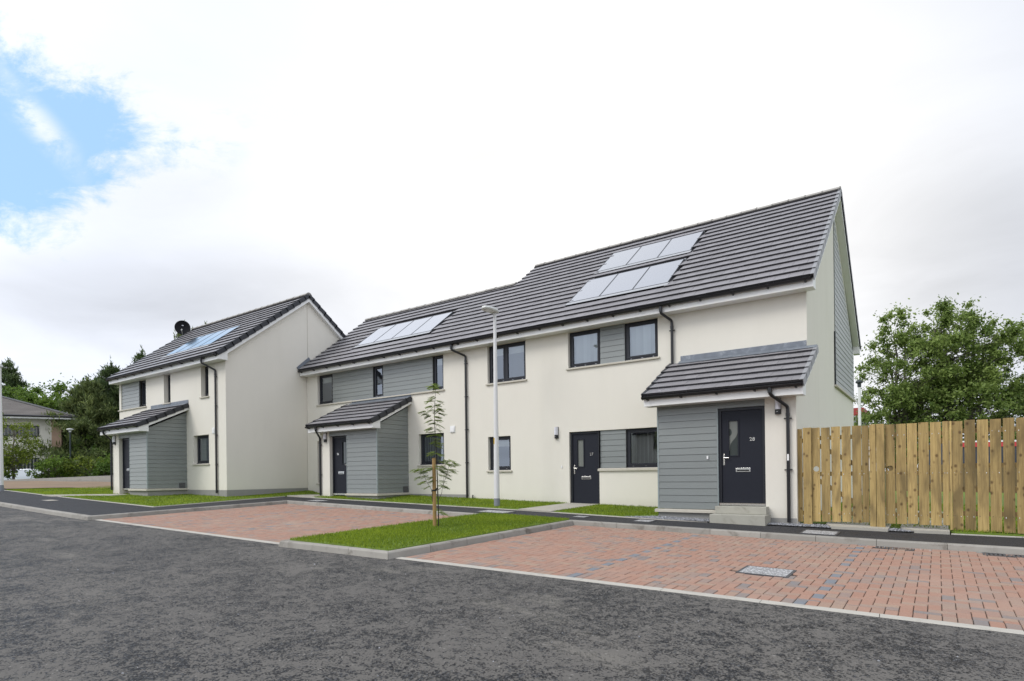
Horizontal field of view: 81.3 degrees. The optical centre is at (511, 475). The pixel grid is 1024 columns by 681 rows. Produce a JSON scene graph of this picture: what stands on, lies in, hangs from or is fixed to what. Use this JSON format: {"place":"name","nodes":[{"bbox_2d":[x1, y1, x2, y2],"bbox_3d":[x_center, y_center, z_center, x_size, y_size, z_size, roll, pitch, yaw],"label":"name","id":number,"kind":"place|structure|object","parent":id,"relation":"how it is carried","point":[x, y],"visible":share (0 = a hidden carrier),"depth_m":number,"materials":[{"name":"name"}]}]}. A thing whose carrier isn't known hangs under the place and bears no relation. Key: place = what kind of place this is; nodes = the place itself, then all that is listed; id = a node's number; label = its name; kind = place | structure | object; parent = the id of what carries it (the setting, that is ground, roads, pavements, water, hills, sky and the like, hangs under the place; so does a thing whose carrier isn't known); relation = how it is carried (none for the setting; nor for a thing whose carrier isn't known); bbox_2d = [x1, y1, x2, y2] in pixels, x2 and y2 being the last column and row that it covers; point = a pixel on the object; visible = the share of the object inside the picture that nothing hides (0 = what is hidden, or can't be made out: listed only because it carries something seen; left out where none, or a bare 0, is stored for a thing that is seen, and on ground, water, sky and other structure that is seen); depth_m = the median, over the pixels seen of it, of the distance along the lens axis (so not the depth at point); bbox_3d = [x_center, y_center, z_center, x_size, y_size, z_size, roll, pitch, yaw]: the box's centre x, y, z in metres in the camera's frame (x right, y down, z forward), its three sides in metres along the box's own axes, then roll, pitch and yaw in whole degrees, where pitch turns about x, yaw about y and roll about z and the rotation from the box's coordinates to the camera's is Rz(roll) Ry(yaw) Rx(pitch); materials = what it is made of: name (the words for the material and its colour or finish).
{"place":"outdoors","nodes":[
{"label":"outdoors","id":0,"kind":"place"},
{"bbox_2d":[42,494,127,496],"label":"path","id":1,"kind":"structure","parent":0,"point":[82,495],"depth_m":22.55,"materials":[{"name":"concrete"}]},
{"bbox_2d":[287,494,319,497],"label":"path","id":2,"kind":"structure","parent":0,"point":[307,496],"depth_m":21.49,"materials":[{"name":"concrete"}]},
{"bbox_2d":[8,486,658,515],"bbox_3d":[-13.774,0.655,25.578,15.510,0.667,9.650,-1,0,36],"label":"lawn","id":3,"kind":"structure","parent":0,"point":[165,498],"depth_m":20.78,"materials":[{"name":"plant"}]},
{"bbox_2d":[4,481,110,488],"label":"low wall","id":4,"kind":"structure","parent":3,"relation":"on","point":[40,484],"depth_m":29.49,"materials":[{"name":"grey concrete"}]},
{"bbox_2d":[290,512,569,550],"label":"lawn","id":5,"kind":"structure","parent":0,"point":[488,532],"depth_m":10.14,"materials":[{"name":"plant"}]},
{"bbox_2d":[409,383,458,525],"bbox_3d":[-1.536,-0.376,11.939,1.058,2.916,0.447,-1,0,-1],"label":"young tree","id":6,"kind":"object","parent":5,"relation":"on","point":[442,468],"visible":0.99,"depth_m":11.92,"materials":[{"name":"green plant"}]},
{"bbox_2d":[431,458,437,525],"bbox_3d":[-1.539,0.439,11.903,0.134,1.560,0.105,-1,0,36],"label":"tree stake","id":7,"kind":"object","parent":5,"relation":"on","point":[434,490],"visible":0.95,"depth_m":11.88,"materials":[{"name":"brown wood"}]},
{"bbox_2d":[315,496,562,509],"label":"lawn","id":8,"kind":"structure","parent":0,"point":[440,502],"depth_m":17.86,"materials":[{"name":"plant"}]},
{"bbox_2d":[481,305,499,506],"bbox_3d":[-0.566,-1.797,16.298,0.300,5.595,0.590,-1,0,36],"label":"street lamp","id":9,"kind":"object","parent":8,"relation":"on","point":[491,309],"visible":0.93,"depth_m":16.41,"materials":[{"name":"silver metal"}]},
{"bbox_2d":[4,472,950,545],"bbox_3d":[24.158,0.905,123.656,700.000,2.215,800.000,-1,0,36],"label":"ground","id":10,"kind":"structure","parent":0,"point":[815,527],"depth_m":33.69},
{"bbox_2d":[3,456,21,479],"bbox_3d":[-31.310,-0.360,35.414,3.035,2.197,3.407,-1,0,36],"label":"shrub","id":11,"kind":"object","parent":10,"relation":"on","point":[8,475],"visible":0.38,"depth_m":35.79,"materials":[{"name":"green plant"}]},
{"bbox_2d":[1,356,41,402],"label":"pine tree","id":12,"kind":"object","parent":10,"relation":"on","point":[10,376],"visible":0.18,"depth_m":54.77,"materials":[{"name":"green plant"}]},
{"bbox_2d":[4,469,40,479],"bbox_3d":[-32.452,0.313,39.961,4.200,1.444,1.786,-1,0,1],"label":"parked car","id":13,"kind":"object","parent":10,"relation":"on","point":[22,474],"visible":0.12,"depth_m":39.11,"materials":[{"name":"white paint"}]},
{"bbox_2d":[2,412,49,478],"bbox_3d":[-29.945,-1.509,35.961,3.150,4.436,3.260,-1,0,-16],"label":"tree","id":14,"kind":"object","parent":10,"relation":"on","point":[21,454],"visible":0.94,"depth_m":35.68,"materials":[{"name":"green plant"}]},
{"bbox_2d":[2,382,71,409],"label":"broadleaf tree","id":15,"kind":"object","parent":10,"relation":"on","point":[30,396],"visible":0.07,"depth_m":50.35,"materials":[{"name":"green plant"}]},
{"bbox_2d":[2,396,81,469],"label":"hip roof house","id":16,"kind":"structure","parent":10,"relation":"on","point":[15,410],"depth_m":42.39,"materials":[{"name":"paint"}]},
{"bbox_2d":[3,425,38,436],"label":"window","id":17,"kind":"structure","parent":16,"relation":"in","point":[6,432],"depth_m":41.95,"materials":[{"name":"grey glass"}]},
{"bbox_2d":[4,458,38,469],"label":"window","id":18,"kind":"structure","parent":16,"relation":"in","point":[29,465],"depth_m":42.17,"materials":[{"name":"glass"}]},
{"bbox_2d":[15,451,84,478],"bbox_3d":[-27.707,-0.322,35.951,2.864,2.230,2.760,-1,0,3],"label":"shrub","id":19,"kind":"object","parent":10,"relation":"on","point":[49,463],"visible":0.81,"depth_m":35.69,"materials":[{"name":"green plant"}]},
{"bbox_2d":[11,476,110,481],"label":"kerb","id":20,"kind":"structure","parent":10,"relation":"on","point":[103,479],"depth_m":32.00,"materials":[{"name":"concrete"}]},
{"bbox_2d":[33,373,94,411],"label":"broadleaf tree","id":21,"kind":"object","parent":10,"relation":"on","point":[58,388],"visible":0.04,"depth_m":50.08,"materials":[{"name":"green plant"}]},
{"bbox_2d":[11,373,118,475],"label":"pine tree","id":22,"kind":"object","parent":10,"relation":"on","point":[88,406],"visible":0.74,"depth_m":42.77,"materials":[{"name":"green plant"}]},
{"bbox_2d":[42,460,91,476],"bbox_3d":[-28.252,-0.210,38.454,3.381,1.820,3.616,-1,0,36],"label":"shrub","id":23,"kind":"object","parent":10,"relation":"on","point":[75,472],"visible":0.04,"depth_m":38.48,"materials":[{"name":"green plant"}]},
{"bbox_2d":[66,428,73,459],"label":"post lamp","id":24,"kind":"object","parent":10,"relation":"on","point":[70,430],"visible":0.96,"depth_m":40.95,"materials":[{"name":"grey metal"}]},
{"bbox_2d":[53,452,109,476],"bbox_3d":[-26.361,-0.370,36.891,3.308,2.100,2.857,-1,0,-4],"label":"shrub","id":25,"kind":"object","parent":10,"relation":"on","point":[83,462],"visible":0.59,"depth_m":36.19,"materials":[{"name":"green plant"}]},
{"bbox_2d":[71,435,112,462],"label":"shrub","id":26,"kind":"object","parent":10,"relation":"on","point":[86,437],"visible":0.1,"depth_m":42.34,"materials":[{"name":"green plant"}]},
{"bbox_2d":[68,360,122,458],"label":"pine tree","id":27,"kind":"object","parent":10,"relation":"on","point":[111,392],"visible":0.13,"depth_m":45.44,"materials":[{"name":"green plant"}]},
{"bbox_2d":[85,458,112,475],"bbox_3d":[-24.655,-0.253,36.577,2.807,1.914,2.751,-1,0,36],"label":"shrub","id":28,"kind":"object","parent":10,"relation":"on","point":[99,469],"visible":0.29,"depth_m":35.88,"materials":[{"name":"green plant"}]},
{"bbox_2d":[89,451,112,468],"bbox_3d":[-25.607,-0.622,38.627,3.007,2.583,3.516,-1,0,9],"label":"shrub","id":29,"kind":"object","parent":10,"relation":"on","point":[106,457],"visible":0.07,"depth_m":37.70,"materials":[{"name":"green plant"}]},
{"bbox_2d":[109,345,145,420],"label":"pine tree","id":30,"kind":"object","parent":10,"relation":"on","point":[140,355],"visible":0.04,"depth_m":45.45,"materials":[{"name":"green plant"}]},
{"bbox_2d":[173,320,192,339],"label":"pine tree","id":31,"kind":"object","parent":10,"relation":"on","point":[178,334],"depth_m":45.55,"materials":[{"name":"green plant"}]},
{"bbox_2d":[97,292,345,496],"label":"terraced house","id":32,"kind":"structure","parent":10,"relation":"on","point":[238,382],"depth_m":22.50,"materials":[{"name":"paint"}]},
{"bbox_2d":[112,436,115,444],"bbox_3d":[-15.451,-1.350,23.124,0.120,0.330,0.105,-1,0,36],"label":"wall lamp","id":33,"kind":"object","parent":32,"relation":"attached to","point":[114,440],"visible":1,"depth_m":23.10,"materials":[{"name":"black plastic"}]},
{"bbox_2d":[122,438,130,489],"bbox_3d":[-14.677,-0.424,22.827,0.946,1.960,0.119,-1,0,36],"label":"door","id":34,"kind":"structure","parent":32,"relation":"in","point":[125,442],"depth_m":22.95,"materials":[{"name":"metal"}]},
{"bbox_2d":[142,380,145,405],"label":"window","id":35,"kind":"structure","parent":32,"relation":"in","point":[143,382],"depth_m":25.15,"materials":[{"name":"black glass"}]},
{"bbox_2d":[168,375,170,402],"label":"window","id":36,"kind":"structure","parent":32,"relation":"in","point":[169,397],"depth_m":23.85,"materials":[{"name":"black glass"}]},
{"bbox_2d":[174,320,190,334],"bbox_3d":[-15.802,-6.650,28.622,0.468,1.578,0.573,-1,0,36],"label":"satellite dish","id":37,"kind":"object","parent":32,"relation":"attached to","point":[182,327],"visible":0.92,"depth_m":28.68,"materials":[{"name":"black metal"}]},
{"bbox_2d":[197,435,208,463],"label":"window","id":38,"kind":"structure","parent":32,"relation":"in","point":[203,438],"depth_m":22.47,"materials":[{"name":"grey glass"}]},
{"bbox_2d":[205,367,208,395],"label":"window","id":39,"kind":"structure","parent":32,"relation":"in","point":[206,368],"depth_m":22.17,"materials":[{"name":"black glass"}]},
{"bbox_2d":[297,282,516,498],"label":"terraced house","id":40,"kind":"structure","parent":10,"relation":"on","point":[368,392],"depth_m":20.45,"materials":[{"name":"paint"}]},
{"bbox_2d":[323,433,326,441],"bbox_3d":[-6.551,-1.317,20.848,0.120,0.330,0.105,-1,0,36],"label":"wall lamp","id":41,"kind":"object","parent":40,"relation":"attached to","point":[325,437],"visible":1,"depth_m":20.82,"materials":[{"name":"black plastic"}]},
{"bbox_2d":[319,374,332,404],"bbox_3d":[-7.196,-3.337,23.246,0.872,1.144,0.141,-1,0,36],"label":"window","id":42,"kind":"structure","parent":40,"relation":"in","point":[324,378],"depth_m":23.36,"materials":[{"name":"black glass"}]},
{"bbox_2d":[332,436,346,494],"bbox_3d":[-5.894,-0.334,20.636,0.916,2.030,0.119,-1,0,36],"label":"door","id":43,"kind":"structure","parent":40,"relation":"in","point":[338,442],"depth_m":20.70,"materials":[{"name":"metal"}]},
{"bbox_2d":[374,365,383,396],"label":"window","id":44,"kind":"structure","parent":40,"relation":"in","point":[376,394],"depth_m":21.57,"materials":[{"name":"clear glass"}]},
{"bbox_2d":[403,486,407,492],"bbox_3d":[-3.628,0.489,20.354,0.026,0.210,0.210,-1,0,36],"label":"vent grille","id":45,"kind":"object","parent":40,"relation":"attached to","point":[405,489],"visible":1,"depth_m":20.33,"materials":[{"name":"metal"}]},
{"bbox_2d":[421,433,443,464],"bbox_3d":[-2.603,-0.867,20.000,1.132,1.034,0.176,-1,0,36],"label":"window","id":46,"kind":"structure","parent":40,"relation":"in","point":[423,437],"depth_m":20.16,"materials":[{"name":"black glass"}]},
{"bbox_2d":[434,355,443,389],"bbox_3d":[-2.383,-3.395,19.799,0.512,1.144,0.141,-1,0,36],"label":"window","id":47,"kind":"structure","parent":40,"relation":"in","point":[438,360],"depth_m":19.86,"materials":[{"name":"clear glass"}]},
{"bbox_2d":[450,426,454,432],"bbox_3d":[-1.930,-1.487,19.300,0.200,0.220,0.040,-1,0,36],"label":"vent cover","id":48,"kind":"object","parent":40,"relation":"attached to","point":[452,429],"visible":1,"depth_m":19.28,"materials":[{"name":"white plastic"}]},
{"bbox_2d":[453,186,860,527],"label":"terraced house","id":49,"kind":"structure","parent":10,"relation":"on","point":[654,370],"depth_m":15.84,"materials":[{"name":"paint"}]},
{"bbox_2d":[490,436,510,469],"bbox_3d":[-0.309,-0.667,18.338,0.852,1.029,0.141,-1,0,36],"label":"window","id":50,"kind":"structure","parent":49,"relation":"in","point":[506,440],"depth_m":18.36,"materials":[{"name":"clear glass"}]},
{"bbox_2d":[489,341,525,383],"bbox_3d":[-0.102,-3.417,18.167,1.422,1.154,0.141,-1,0,36],"label":"window","id":51,"kind":"structure","parent":49,"relation":"in","point":[518,347],"depth_m":18.17,"materials":[{"name":"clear glass"}]},
{"bbox_2d":[554,427,558,438],"bbox_3d":[1.250,-1.210,16.986,0.120,0.330,0.105,-1,0,36],"label":"wall lamp","id":52,"kind":"object","parent":49,"relation":"attached to","point":[556,432],"visible":1,"depth_m":16.96,"materials":[{"name":"silver plastic"}]},
{"bbox_2d":[570,431,599,503],"bbox_3d":[2.055,-0.187,16.595,0.925,2.045,0.119,-1,0,36],"label":"door","id":53,"kind":"structure","parent":49,"relation":"in","point":[585,480],"depth_m":16.60,"materials":[{"name":"metal"}]},
{"bbox_2d":[570,328,600,367],"bbox_3d":[2.063,-3.518,16.623,0.982,1.004,0.153,-1,0,36],"label":"window","id":54,"kind":"structure","parent":49,"relation":"in","point":[584,345],"depth_m":16.69,"materials":[{"name":"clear glass"}]},
{"bbox_2d":[625,318,657,360],"bbox_3d":[3.429,-3.534,15.645,0.942,1.004,0.154,-1,0,36],"label":"window","id":55,"kind":"structure","parent":49,"relation":"in","point":[641,336],"depth_m":15.69,"materials":[{"name":"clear glass"}]},
{"bbox_2d":[626,427,656,467],"bbox_3d":[3.677,-0.715,15.506,1.452,1.029,0.176,-1,0,36],"label":"window","id":56,"kind":"structure","parent":49,"relation":"in","point":[630,464],"depth_m":15.78,"materials":[{"name":"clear glass"}]},
{"bbox_2d":[718,406,765,505],"bbox_3d":[4.932,-0.399,12.775,0.966,2.100,0.119,-1,0,36],"label":"door","id":57,"kind":"structure","parent":49,"relation":"in","point":[741,430],"depth_m":12.77,"materials":[{"name":"metal"}]},
{"bbox_2d":[775,398,780,413],"bbox_3d":[5.458,-1.421,12.250,0.120,0.330,0.105,-1,0,36],"label":"wall lamp","id":58,"kind":"object","parent":49,"relation":"attached to","point":[777,407],"visible":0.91,"depth_m":12.22,"materials":[{"name":"black plastic"}]},
{"bbox_2d":[855,380,862,457],"bbox_3d":[15.185,-1.622,26.011,0.300,5.080,0.292,-1,0,36],"label":"flue post","id":59,"kind":"object","parent":10,"relation":"on","point":[858,382],"visible":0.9,"depth_m":25.96,"materials":[{"name":"white plastic"}]},
{"bbox_2d":[853,407,866,424],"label":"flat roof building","id":60,"kind":"structure","parent":10,"relation":"on","point":[856,409],"depth_m":60.09,"materials":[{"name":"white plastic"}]},
{"bbox_2d":[854,298,980,468],"bbox_3d":[22.397,-4.492,34.086,7.067,10.679,5.532,-1,0,36],"label":"aspen tree","id":61,"kind":"object","parent":10,"relation":"on","point":[895,397],"visible":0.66,"depth_m":33.42,"materials":[{"name":"green plant"}]},
{"bbox_2d":[895,430,989,478],"bbox_3d":[22.017,-0.850,30.042,5.416,3.572,4.007,-1,0,36],"label":"shrub","id":62,"kind":"object","parent":10,"relation":"on","point":[929,441],"visible":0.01,"depth_m":30.15,"materials":[{"name":"green plant"}]},
{"bbox_2d":[894,292,1023,464],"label":"aspen tree","id":63,"kind":"object","parent":10,"relation":"on","point":[989,380],"visible":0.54,"depth_m":32.52,"materials":[{"name":"green plant"}]},
{"bbox_2d":[0,506,1023,680],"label":"road","id":64,"kind":"structure","parent":0,"point":[78,611],"depth_m":5.28,"materials":[{"name":"grey asphalt"}]},
{"bbox_2d":[98,519,279,543],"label":"kerb","id":65,"kind":"structure","parent":64,"relation":"on","point":[192,532],"depth_m":11.97,"materials":[{"name":"concrete"}]},
{"bbox_2d":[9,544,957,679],"bbox_3d":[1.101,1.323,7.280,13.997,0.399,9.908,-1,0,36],"label":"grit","id":66,"kind":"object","parent":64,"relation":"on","point":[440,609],"visible":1,"depth_m":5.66,"materials":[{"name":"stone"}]},
{"bbox_2d":[396,557,1023,634],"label":"kerb","id":67,"kind":"structure","parent":64,"relation":"on","point":[787,604],"depth_m":6.16,"materials":[{"name":"concrete"}]},
{"bbox_2d":[0,490,1023,546],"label":"pavement","id":68,"kind":"structure","parent":0,"point":[81,506],"depth_m":14.97,"materials":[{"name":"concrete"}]},
{"bbox_2d":[0,364,3,490],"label":"street lamp","id":69,"kind":"object","parent":68,"relation":"on","point":[1,459],"visible":0.92,"depth_m":25.89,"materials":[{"name":"grey metal"}]},
{"bbox_2d":[58,496,284,506],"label":"kerb","id":70,"kind":"structure","parent":68,"relation":"on","point":[168,505],"depth_m":18.95,"materials":[{"name":"concrete"}]},
{"bbox_2d":[0,500,478,519],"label":"kerb","id":71,"kind":"structure","parent":68,"relation":"on","point":[104,516],"depth_m":16.54,"materials":[{"name":"concrete"}]},
{"bbox_2d":[311,497,515,509],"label":"kerb","id":72,"kind":"structure","parent":68,"relation":"on","point":[419,504],"depth_m":17.69,"materials":[{"name":"concrete"}]},
{"bbox_2d":[476,510,515,513],"bbox_3d":[-0.413,0.948,15.246,0.900,0.070,0.540,-1,0,36],"label":"manhole cover","id":73,"kind":"object","parent":68,"relation":"on","point":[495,511],"visible":0.67,"depth_m":15.21,"materials":[{"name":"metal"}]},
{"bbox_2d":[551,512,703,521],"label":"kerb","id":74,"kind":"structure","parent":68,"relation":"on","point":[626,517],"depth_m":13.70,"materials":[{"name":"concrete"}]},
{"bbox_2d":[632,519,656,522],"bbox_3d":[2.874,1.006,12.931,0.400,0.055,0.400,-1,0,36],"label":"manhole cover","id":75,"kind":"object","parent":68,"relation":"on","point":[642,520],"visible":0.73,"depth_m":12.94,"materials":[{"name":"metal"}]},
{"bbox_2d":[278,520,1023,559],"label":"kerb","id":76,"kind":"structure","parent":68,"relation":"on","point":[401,552],"depth_m":10.01,"materials":[{"name":"concrete"}]},
{"bbox_2d":[710,506,770,525],"bbox_3d":[4.774,0.872,12.486,1.110,0.422,0.510,-1,0,36],"label":"doorstep","id":77,"kind":"object","parent":68,"relation":"on","point":[752,515],"visible":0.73,"depth_m":12.35,"materials":[{"name":"concrete"}]},
{"bbox_2d":[799,529,840,535],"bbox_3d":[5.610,1.059,10.850,0.590,0.063,0.600,-1,0,36],"label":"manhole cover","id":78,"kind":"object","parent":68,"relation":"on","point":[821,532],"visible":0.76,"depth_m":10.80,"materials":[{"name":"metal"}]},
{"bbox_2d":[949,417,1023,533],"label":"fence panel","id":79,"kind":"object","parent":68,"relation":"on","point":[995,488],"visible":1,"depth_m":10.42,"materials":[{"name":"wood"}]},
{"bbox_2d":[951,533,1023,537],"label":"kerb","id":80,"kind":"structure","parent":68,"relation":"on","point":[988,535],"depth_m":10.30,"materials":[{"name":"concrete"}]},
{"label":"gravel bed","id":81,"kind":"structure","parent":68,"relation":"on","visible":0},
{"bbox_2d":[803,428,812,527],"bbox_3d":[5.989,0.125,12.064,0.155,2.164,0.100,-1,0,36],"label":"gate post","id":82,"kind":"object","parent":81,"relation":"on","point":[807,478],"visible":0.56,"depth_m":12.02,"materials":[{"name":"brown wood"}]},
{"bbox_2d":[797,429,803,521],"bbox_3d":[5.890,0.006,12.177,0.130,1.889,0.058,-1,0,36],"label":"fence panel","id":83,"kind":"object","parent":82,"relation":"attached to","point":[800,480],"visible":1,"depth_m":12.15,"materials":[{"name":"brown wood"}]},
{"bbox_2d":[812,425,869,522],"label":"garden gate","id":84,"kind":"structure","parent":82,"relation":"attached to","point":[859,474],"depth_m":11.73,"materials":[{"name":"wood"}]},
{"bbox_2d":[0,0,1023,470],"label":"sky","id":85,"kind":"structure","parent":0,"point":[163,163],"materials":[{"name":"white"}]},
{"bbox_2d":[518,503,594,512],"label":"path","id":86,"kind":"structure","parent":0,"point":[549,508],"depth_m":15.76,"materials":[{"name":"concrete"}]},
{"bbox_2d":[554,505,658,516],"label":"lawn","id":87,"kind":"structure","parent":0,"point":[614,512],"depth_m":14.68,"materials":[{"name":"plant"}]},
{"bbox_2d":[625,515,913,531],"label":"gravel","id":88,"kind":"structure","parent":0,"point":[771,523],"depth_m":12.31,"materials":[{"name":"grey gravel"}]},
{"bbox_2d":[826,507,896,531],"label":"path","id":89,"kind":"structure","parent":0,"point":[852,525],"depth_m":11.40,"materials":[{"name":"concrete"}]},
{"bbox_2d":[869,424,876,526],"bbox_3d":[6.909,0.128,11.406,0.104,2.192,0.100,-1,0,36],"label":"gate post","id":90,"kind":"object","parent":89,"relation":"on","point":[872,471],"visible":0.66,"depth_m":11.37,"materials":[{"name":"brown wood"}]},
{"bbox_2d":[876,424,885,526],"bbox_3d":[7.013,0.128,11.332,0.136,2.195,0.100,-1,0,36],"label":"gate post","id":91,"kind":"object","parent":89,"relation":"on","point":[880,470],"visible":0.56,"depth_m":11.29,"materials":[{"name":"brown wood"}]},
{"bbox_2d":[885,421,949,525],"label":"garden gate","id":92,"kind":"structure","parent":91,"relation":"attached to","point":[936,515],"depth_m":11.01,"materials":[{"name":"wood"}]},
{"bbox_2d":[731,547,1023,630],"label":"bay base","id":93,"kind":"object","parent":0,"point":[941,585],"visible":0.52,"depth_m":6.78,"materials":[{"name":"grey"}]},
{"bbox_2d":[407,525,1023,629],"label":"parking bay","id":94,"kind":"object","parent":93,"relation":"on","point":[703,563],"visible":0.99,"depth_m":7.97,"materials":[{"name":"red brick"}]},
{"bbox_2d":[735,565,796,577],"bbox_3d":[3.289,1.260,7.707,0.620,0.064,0.575,-1,0,36],"label":"manhole cover","id":95,"kind":"object","parent":94,"relation":"on","point":[765,571],"visible":0.76,"depth_m":7.67,"materials":[{"name":"metal"}]},
{"bbox_2d":[875,546,913,550],"bbox_3d":[6.155,1.328,9.588,0.520,0.321,0.220,-1,0,36],"label":"drain gully","id":96,"kind":"object","parent":93,"relation":"on","point":[882,547],"visible":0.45,"depth_m":9.57,"materials":[{"name":"metal"}]},
{"bbox_2d":[982,552,1023,557],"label":"drain gully","id":97,"kind":"object","parent":93,"relation":"on","point":[1004,555],"visible":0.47,"depth_m":8.88,"materials":[{"name":"metal"}]},
{"bbox_2d":[800,489,1016,533],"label":"lawn","id":98,"kind":"structure","parent":0,"point":[820,523],"depth_m":18.21,"materials":[{"name":"plant"}]},
{"bbox_2d":[895,464,1016,492],"bbox_3d":[24.706,0.094,24.265,16.118,1.319,0.131,-1,0,22],"label":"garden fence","id":99,"kind":"object","parent":98,"relation":"on","point":[963,478],"visible":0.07,"depth_m":26.14,"materials":[{"name":"brown wood"}]},
{"bbox_2d":[929,439,1016,482],"bbox_3d":[21.858,-0.390,27.022,4.610,2.345,1.936,-1,0,6],"label":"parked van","id":100,"kind":"object","parent":98,"relation":"on","point":[976,453],"visible":0.03,"depth_m":26.21,"materials":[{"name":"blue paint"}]},
{"bbox_2d":[814,501,1020,534],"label":"grass","id":101,"kind":"structure","parent":0,"point":[969,530],"depth_m":11.56,"materials":[{"name":"green plant"}]},
{"bbox_2d":[900,511,949,534],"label":"path","id":102,"kind":"structure","parent":0,"point":[931,530],"depth_m":11.01,"materials":[{"name":"concrete"}]},
{"bbox_2d":[950,530,1023,536],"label":"lawn","id":103,"kind":"structure","parent":0,"point":[990,533],"depth_m":10.37,"materials":[{"name":"plant"}]},
{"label":"bay base","id":104,"kind":"structure","parent":0,"visible":0},
{"bbox_2d":[102,504,452,541],"bbox_3d":[-5.617,1.079,14.815,8.097,0.336,5.502,-1,0,36],"label":"parking bay","id":105,"kind":"object","parent":104,"relation":"on","point":[277,523],"visible":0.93,"depth_m":14.28,"materials":[{"name":"red brick"}]},
{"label":"road","id":106,"kind":"structure","parent":0,"visible":0},
{"bbox_2d":[4,475,110,480],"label":"kerb","id":107,"kind":"structure","parent":106,"relation":"on","point":[57,478],"depth_m":33.81,"materials":[{"name":"concrete"}]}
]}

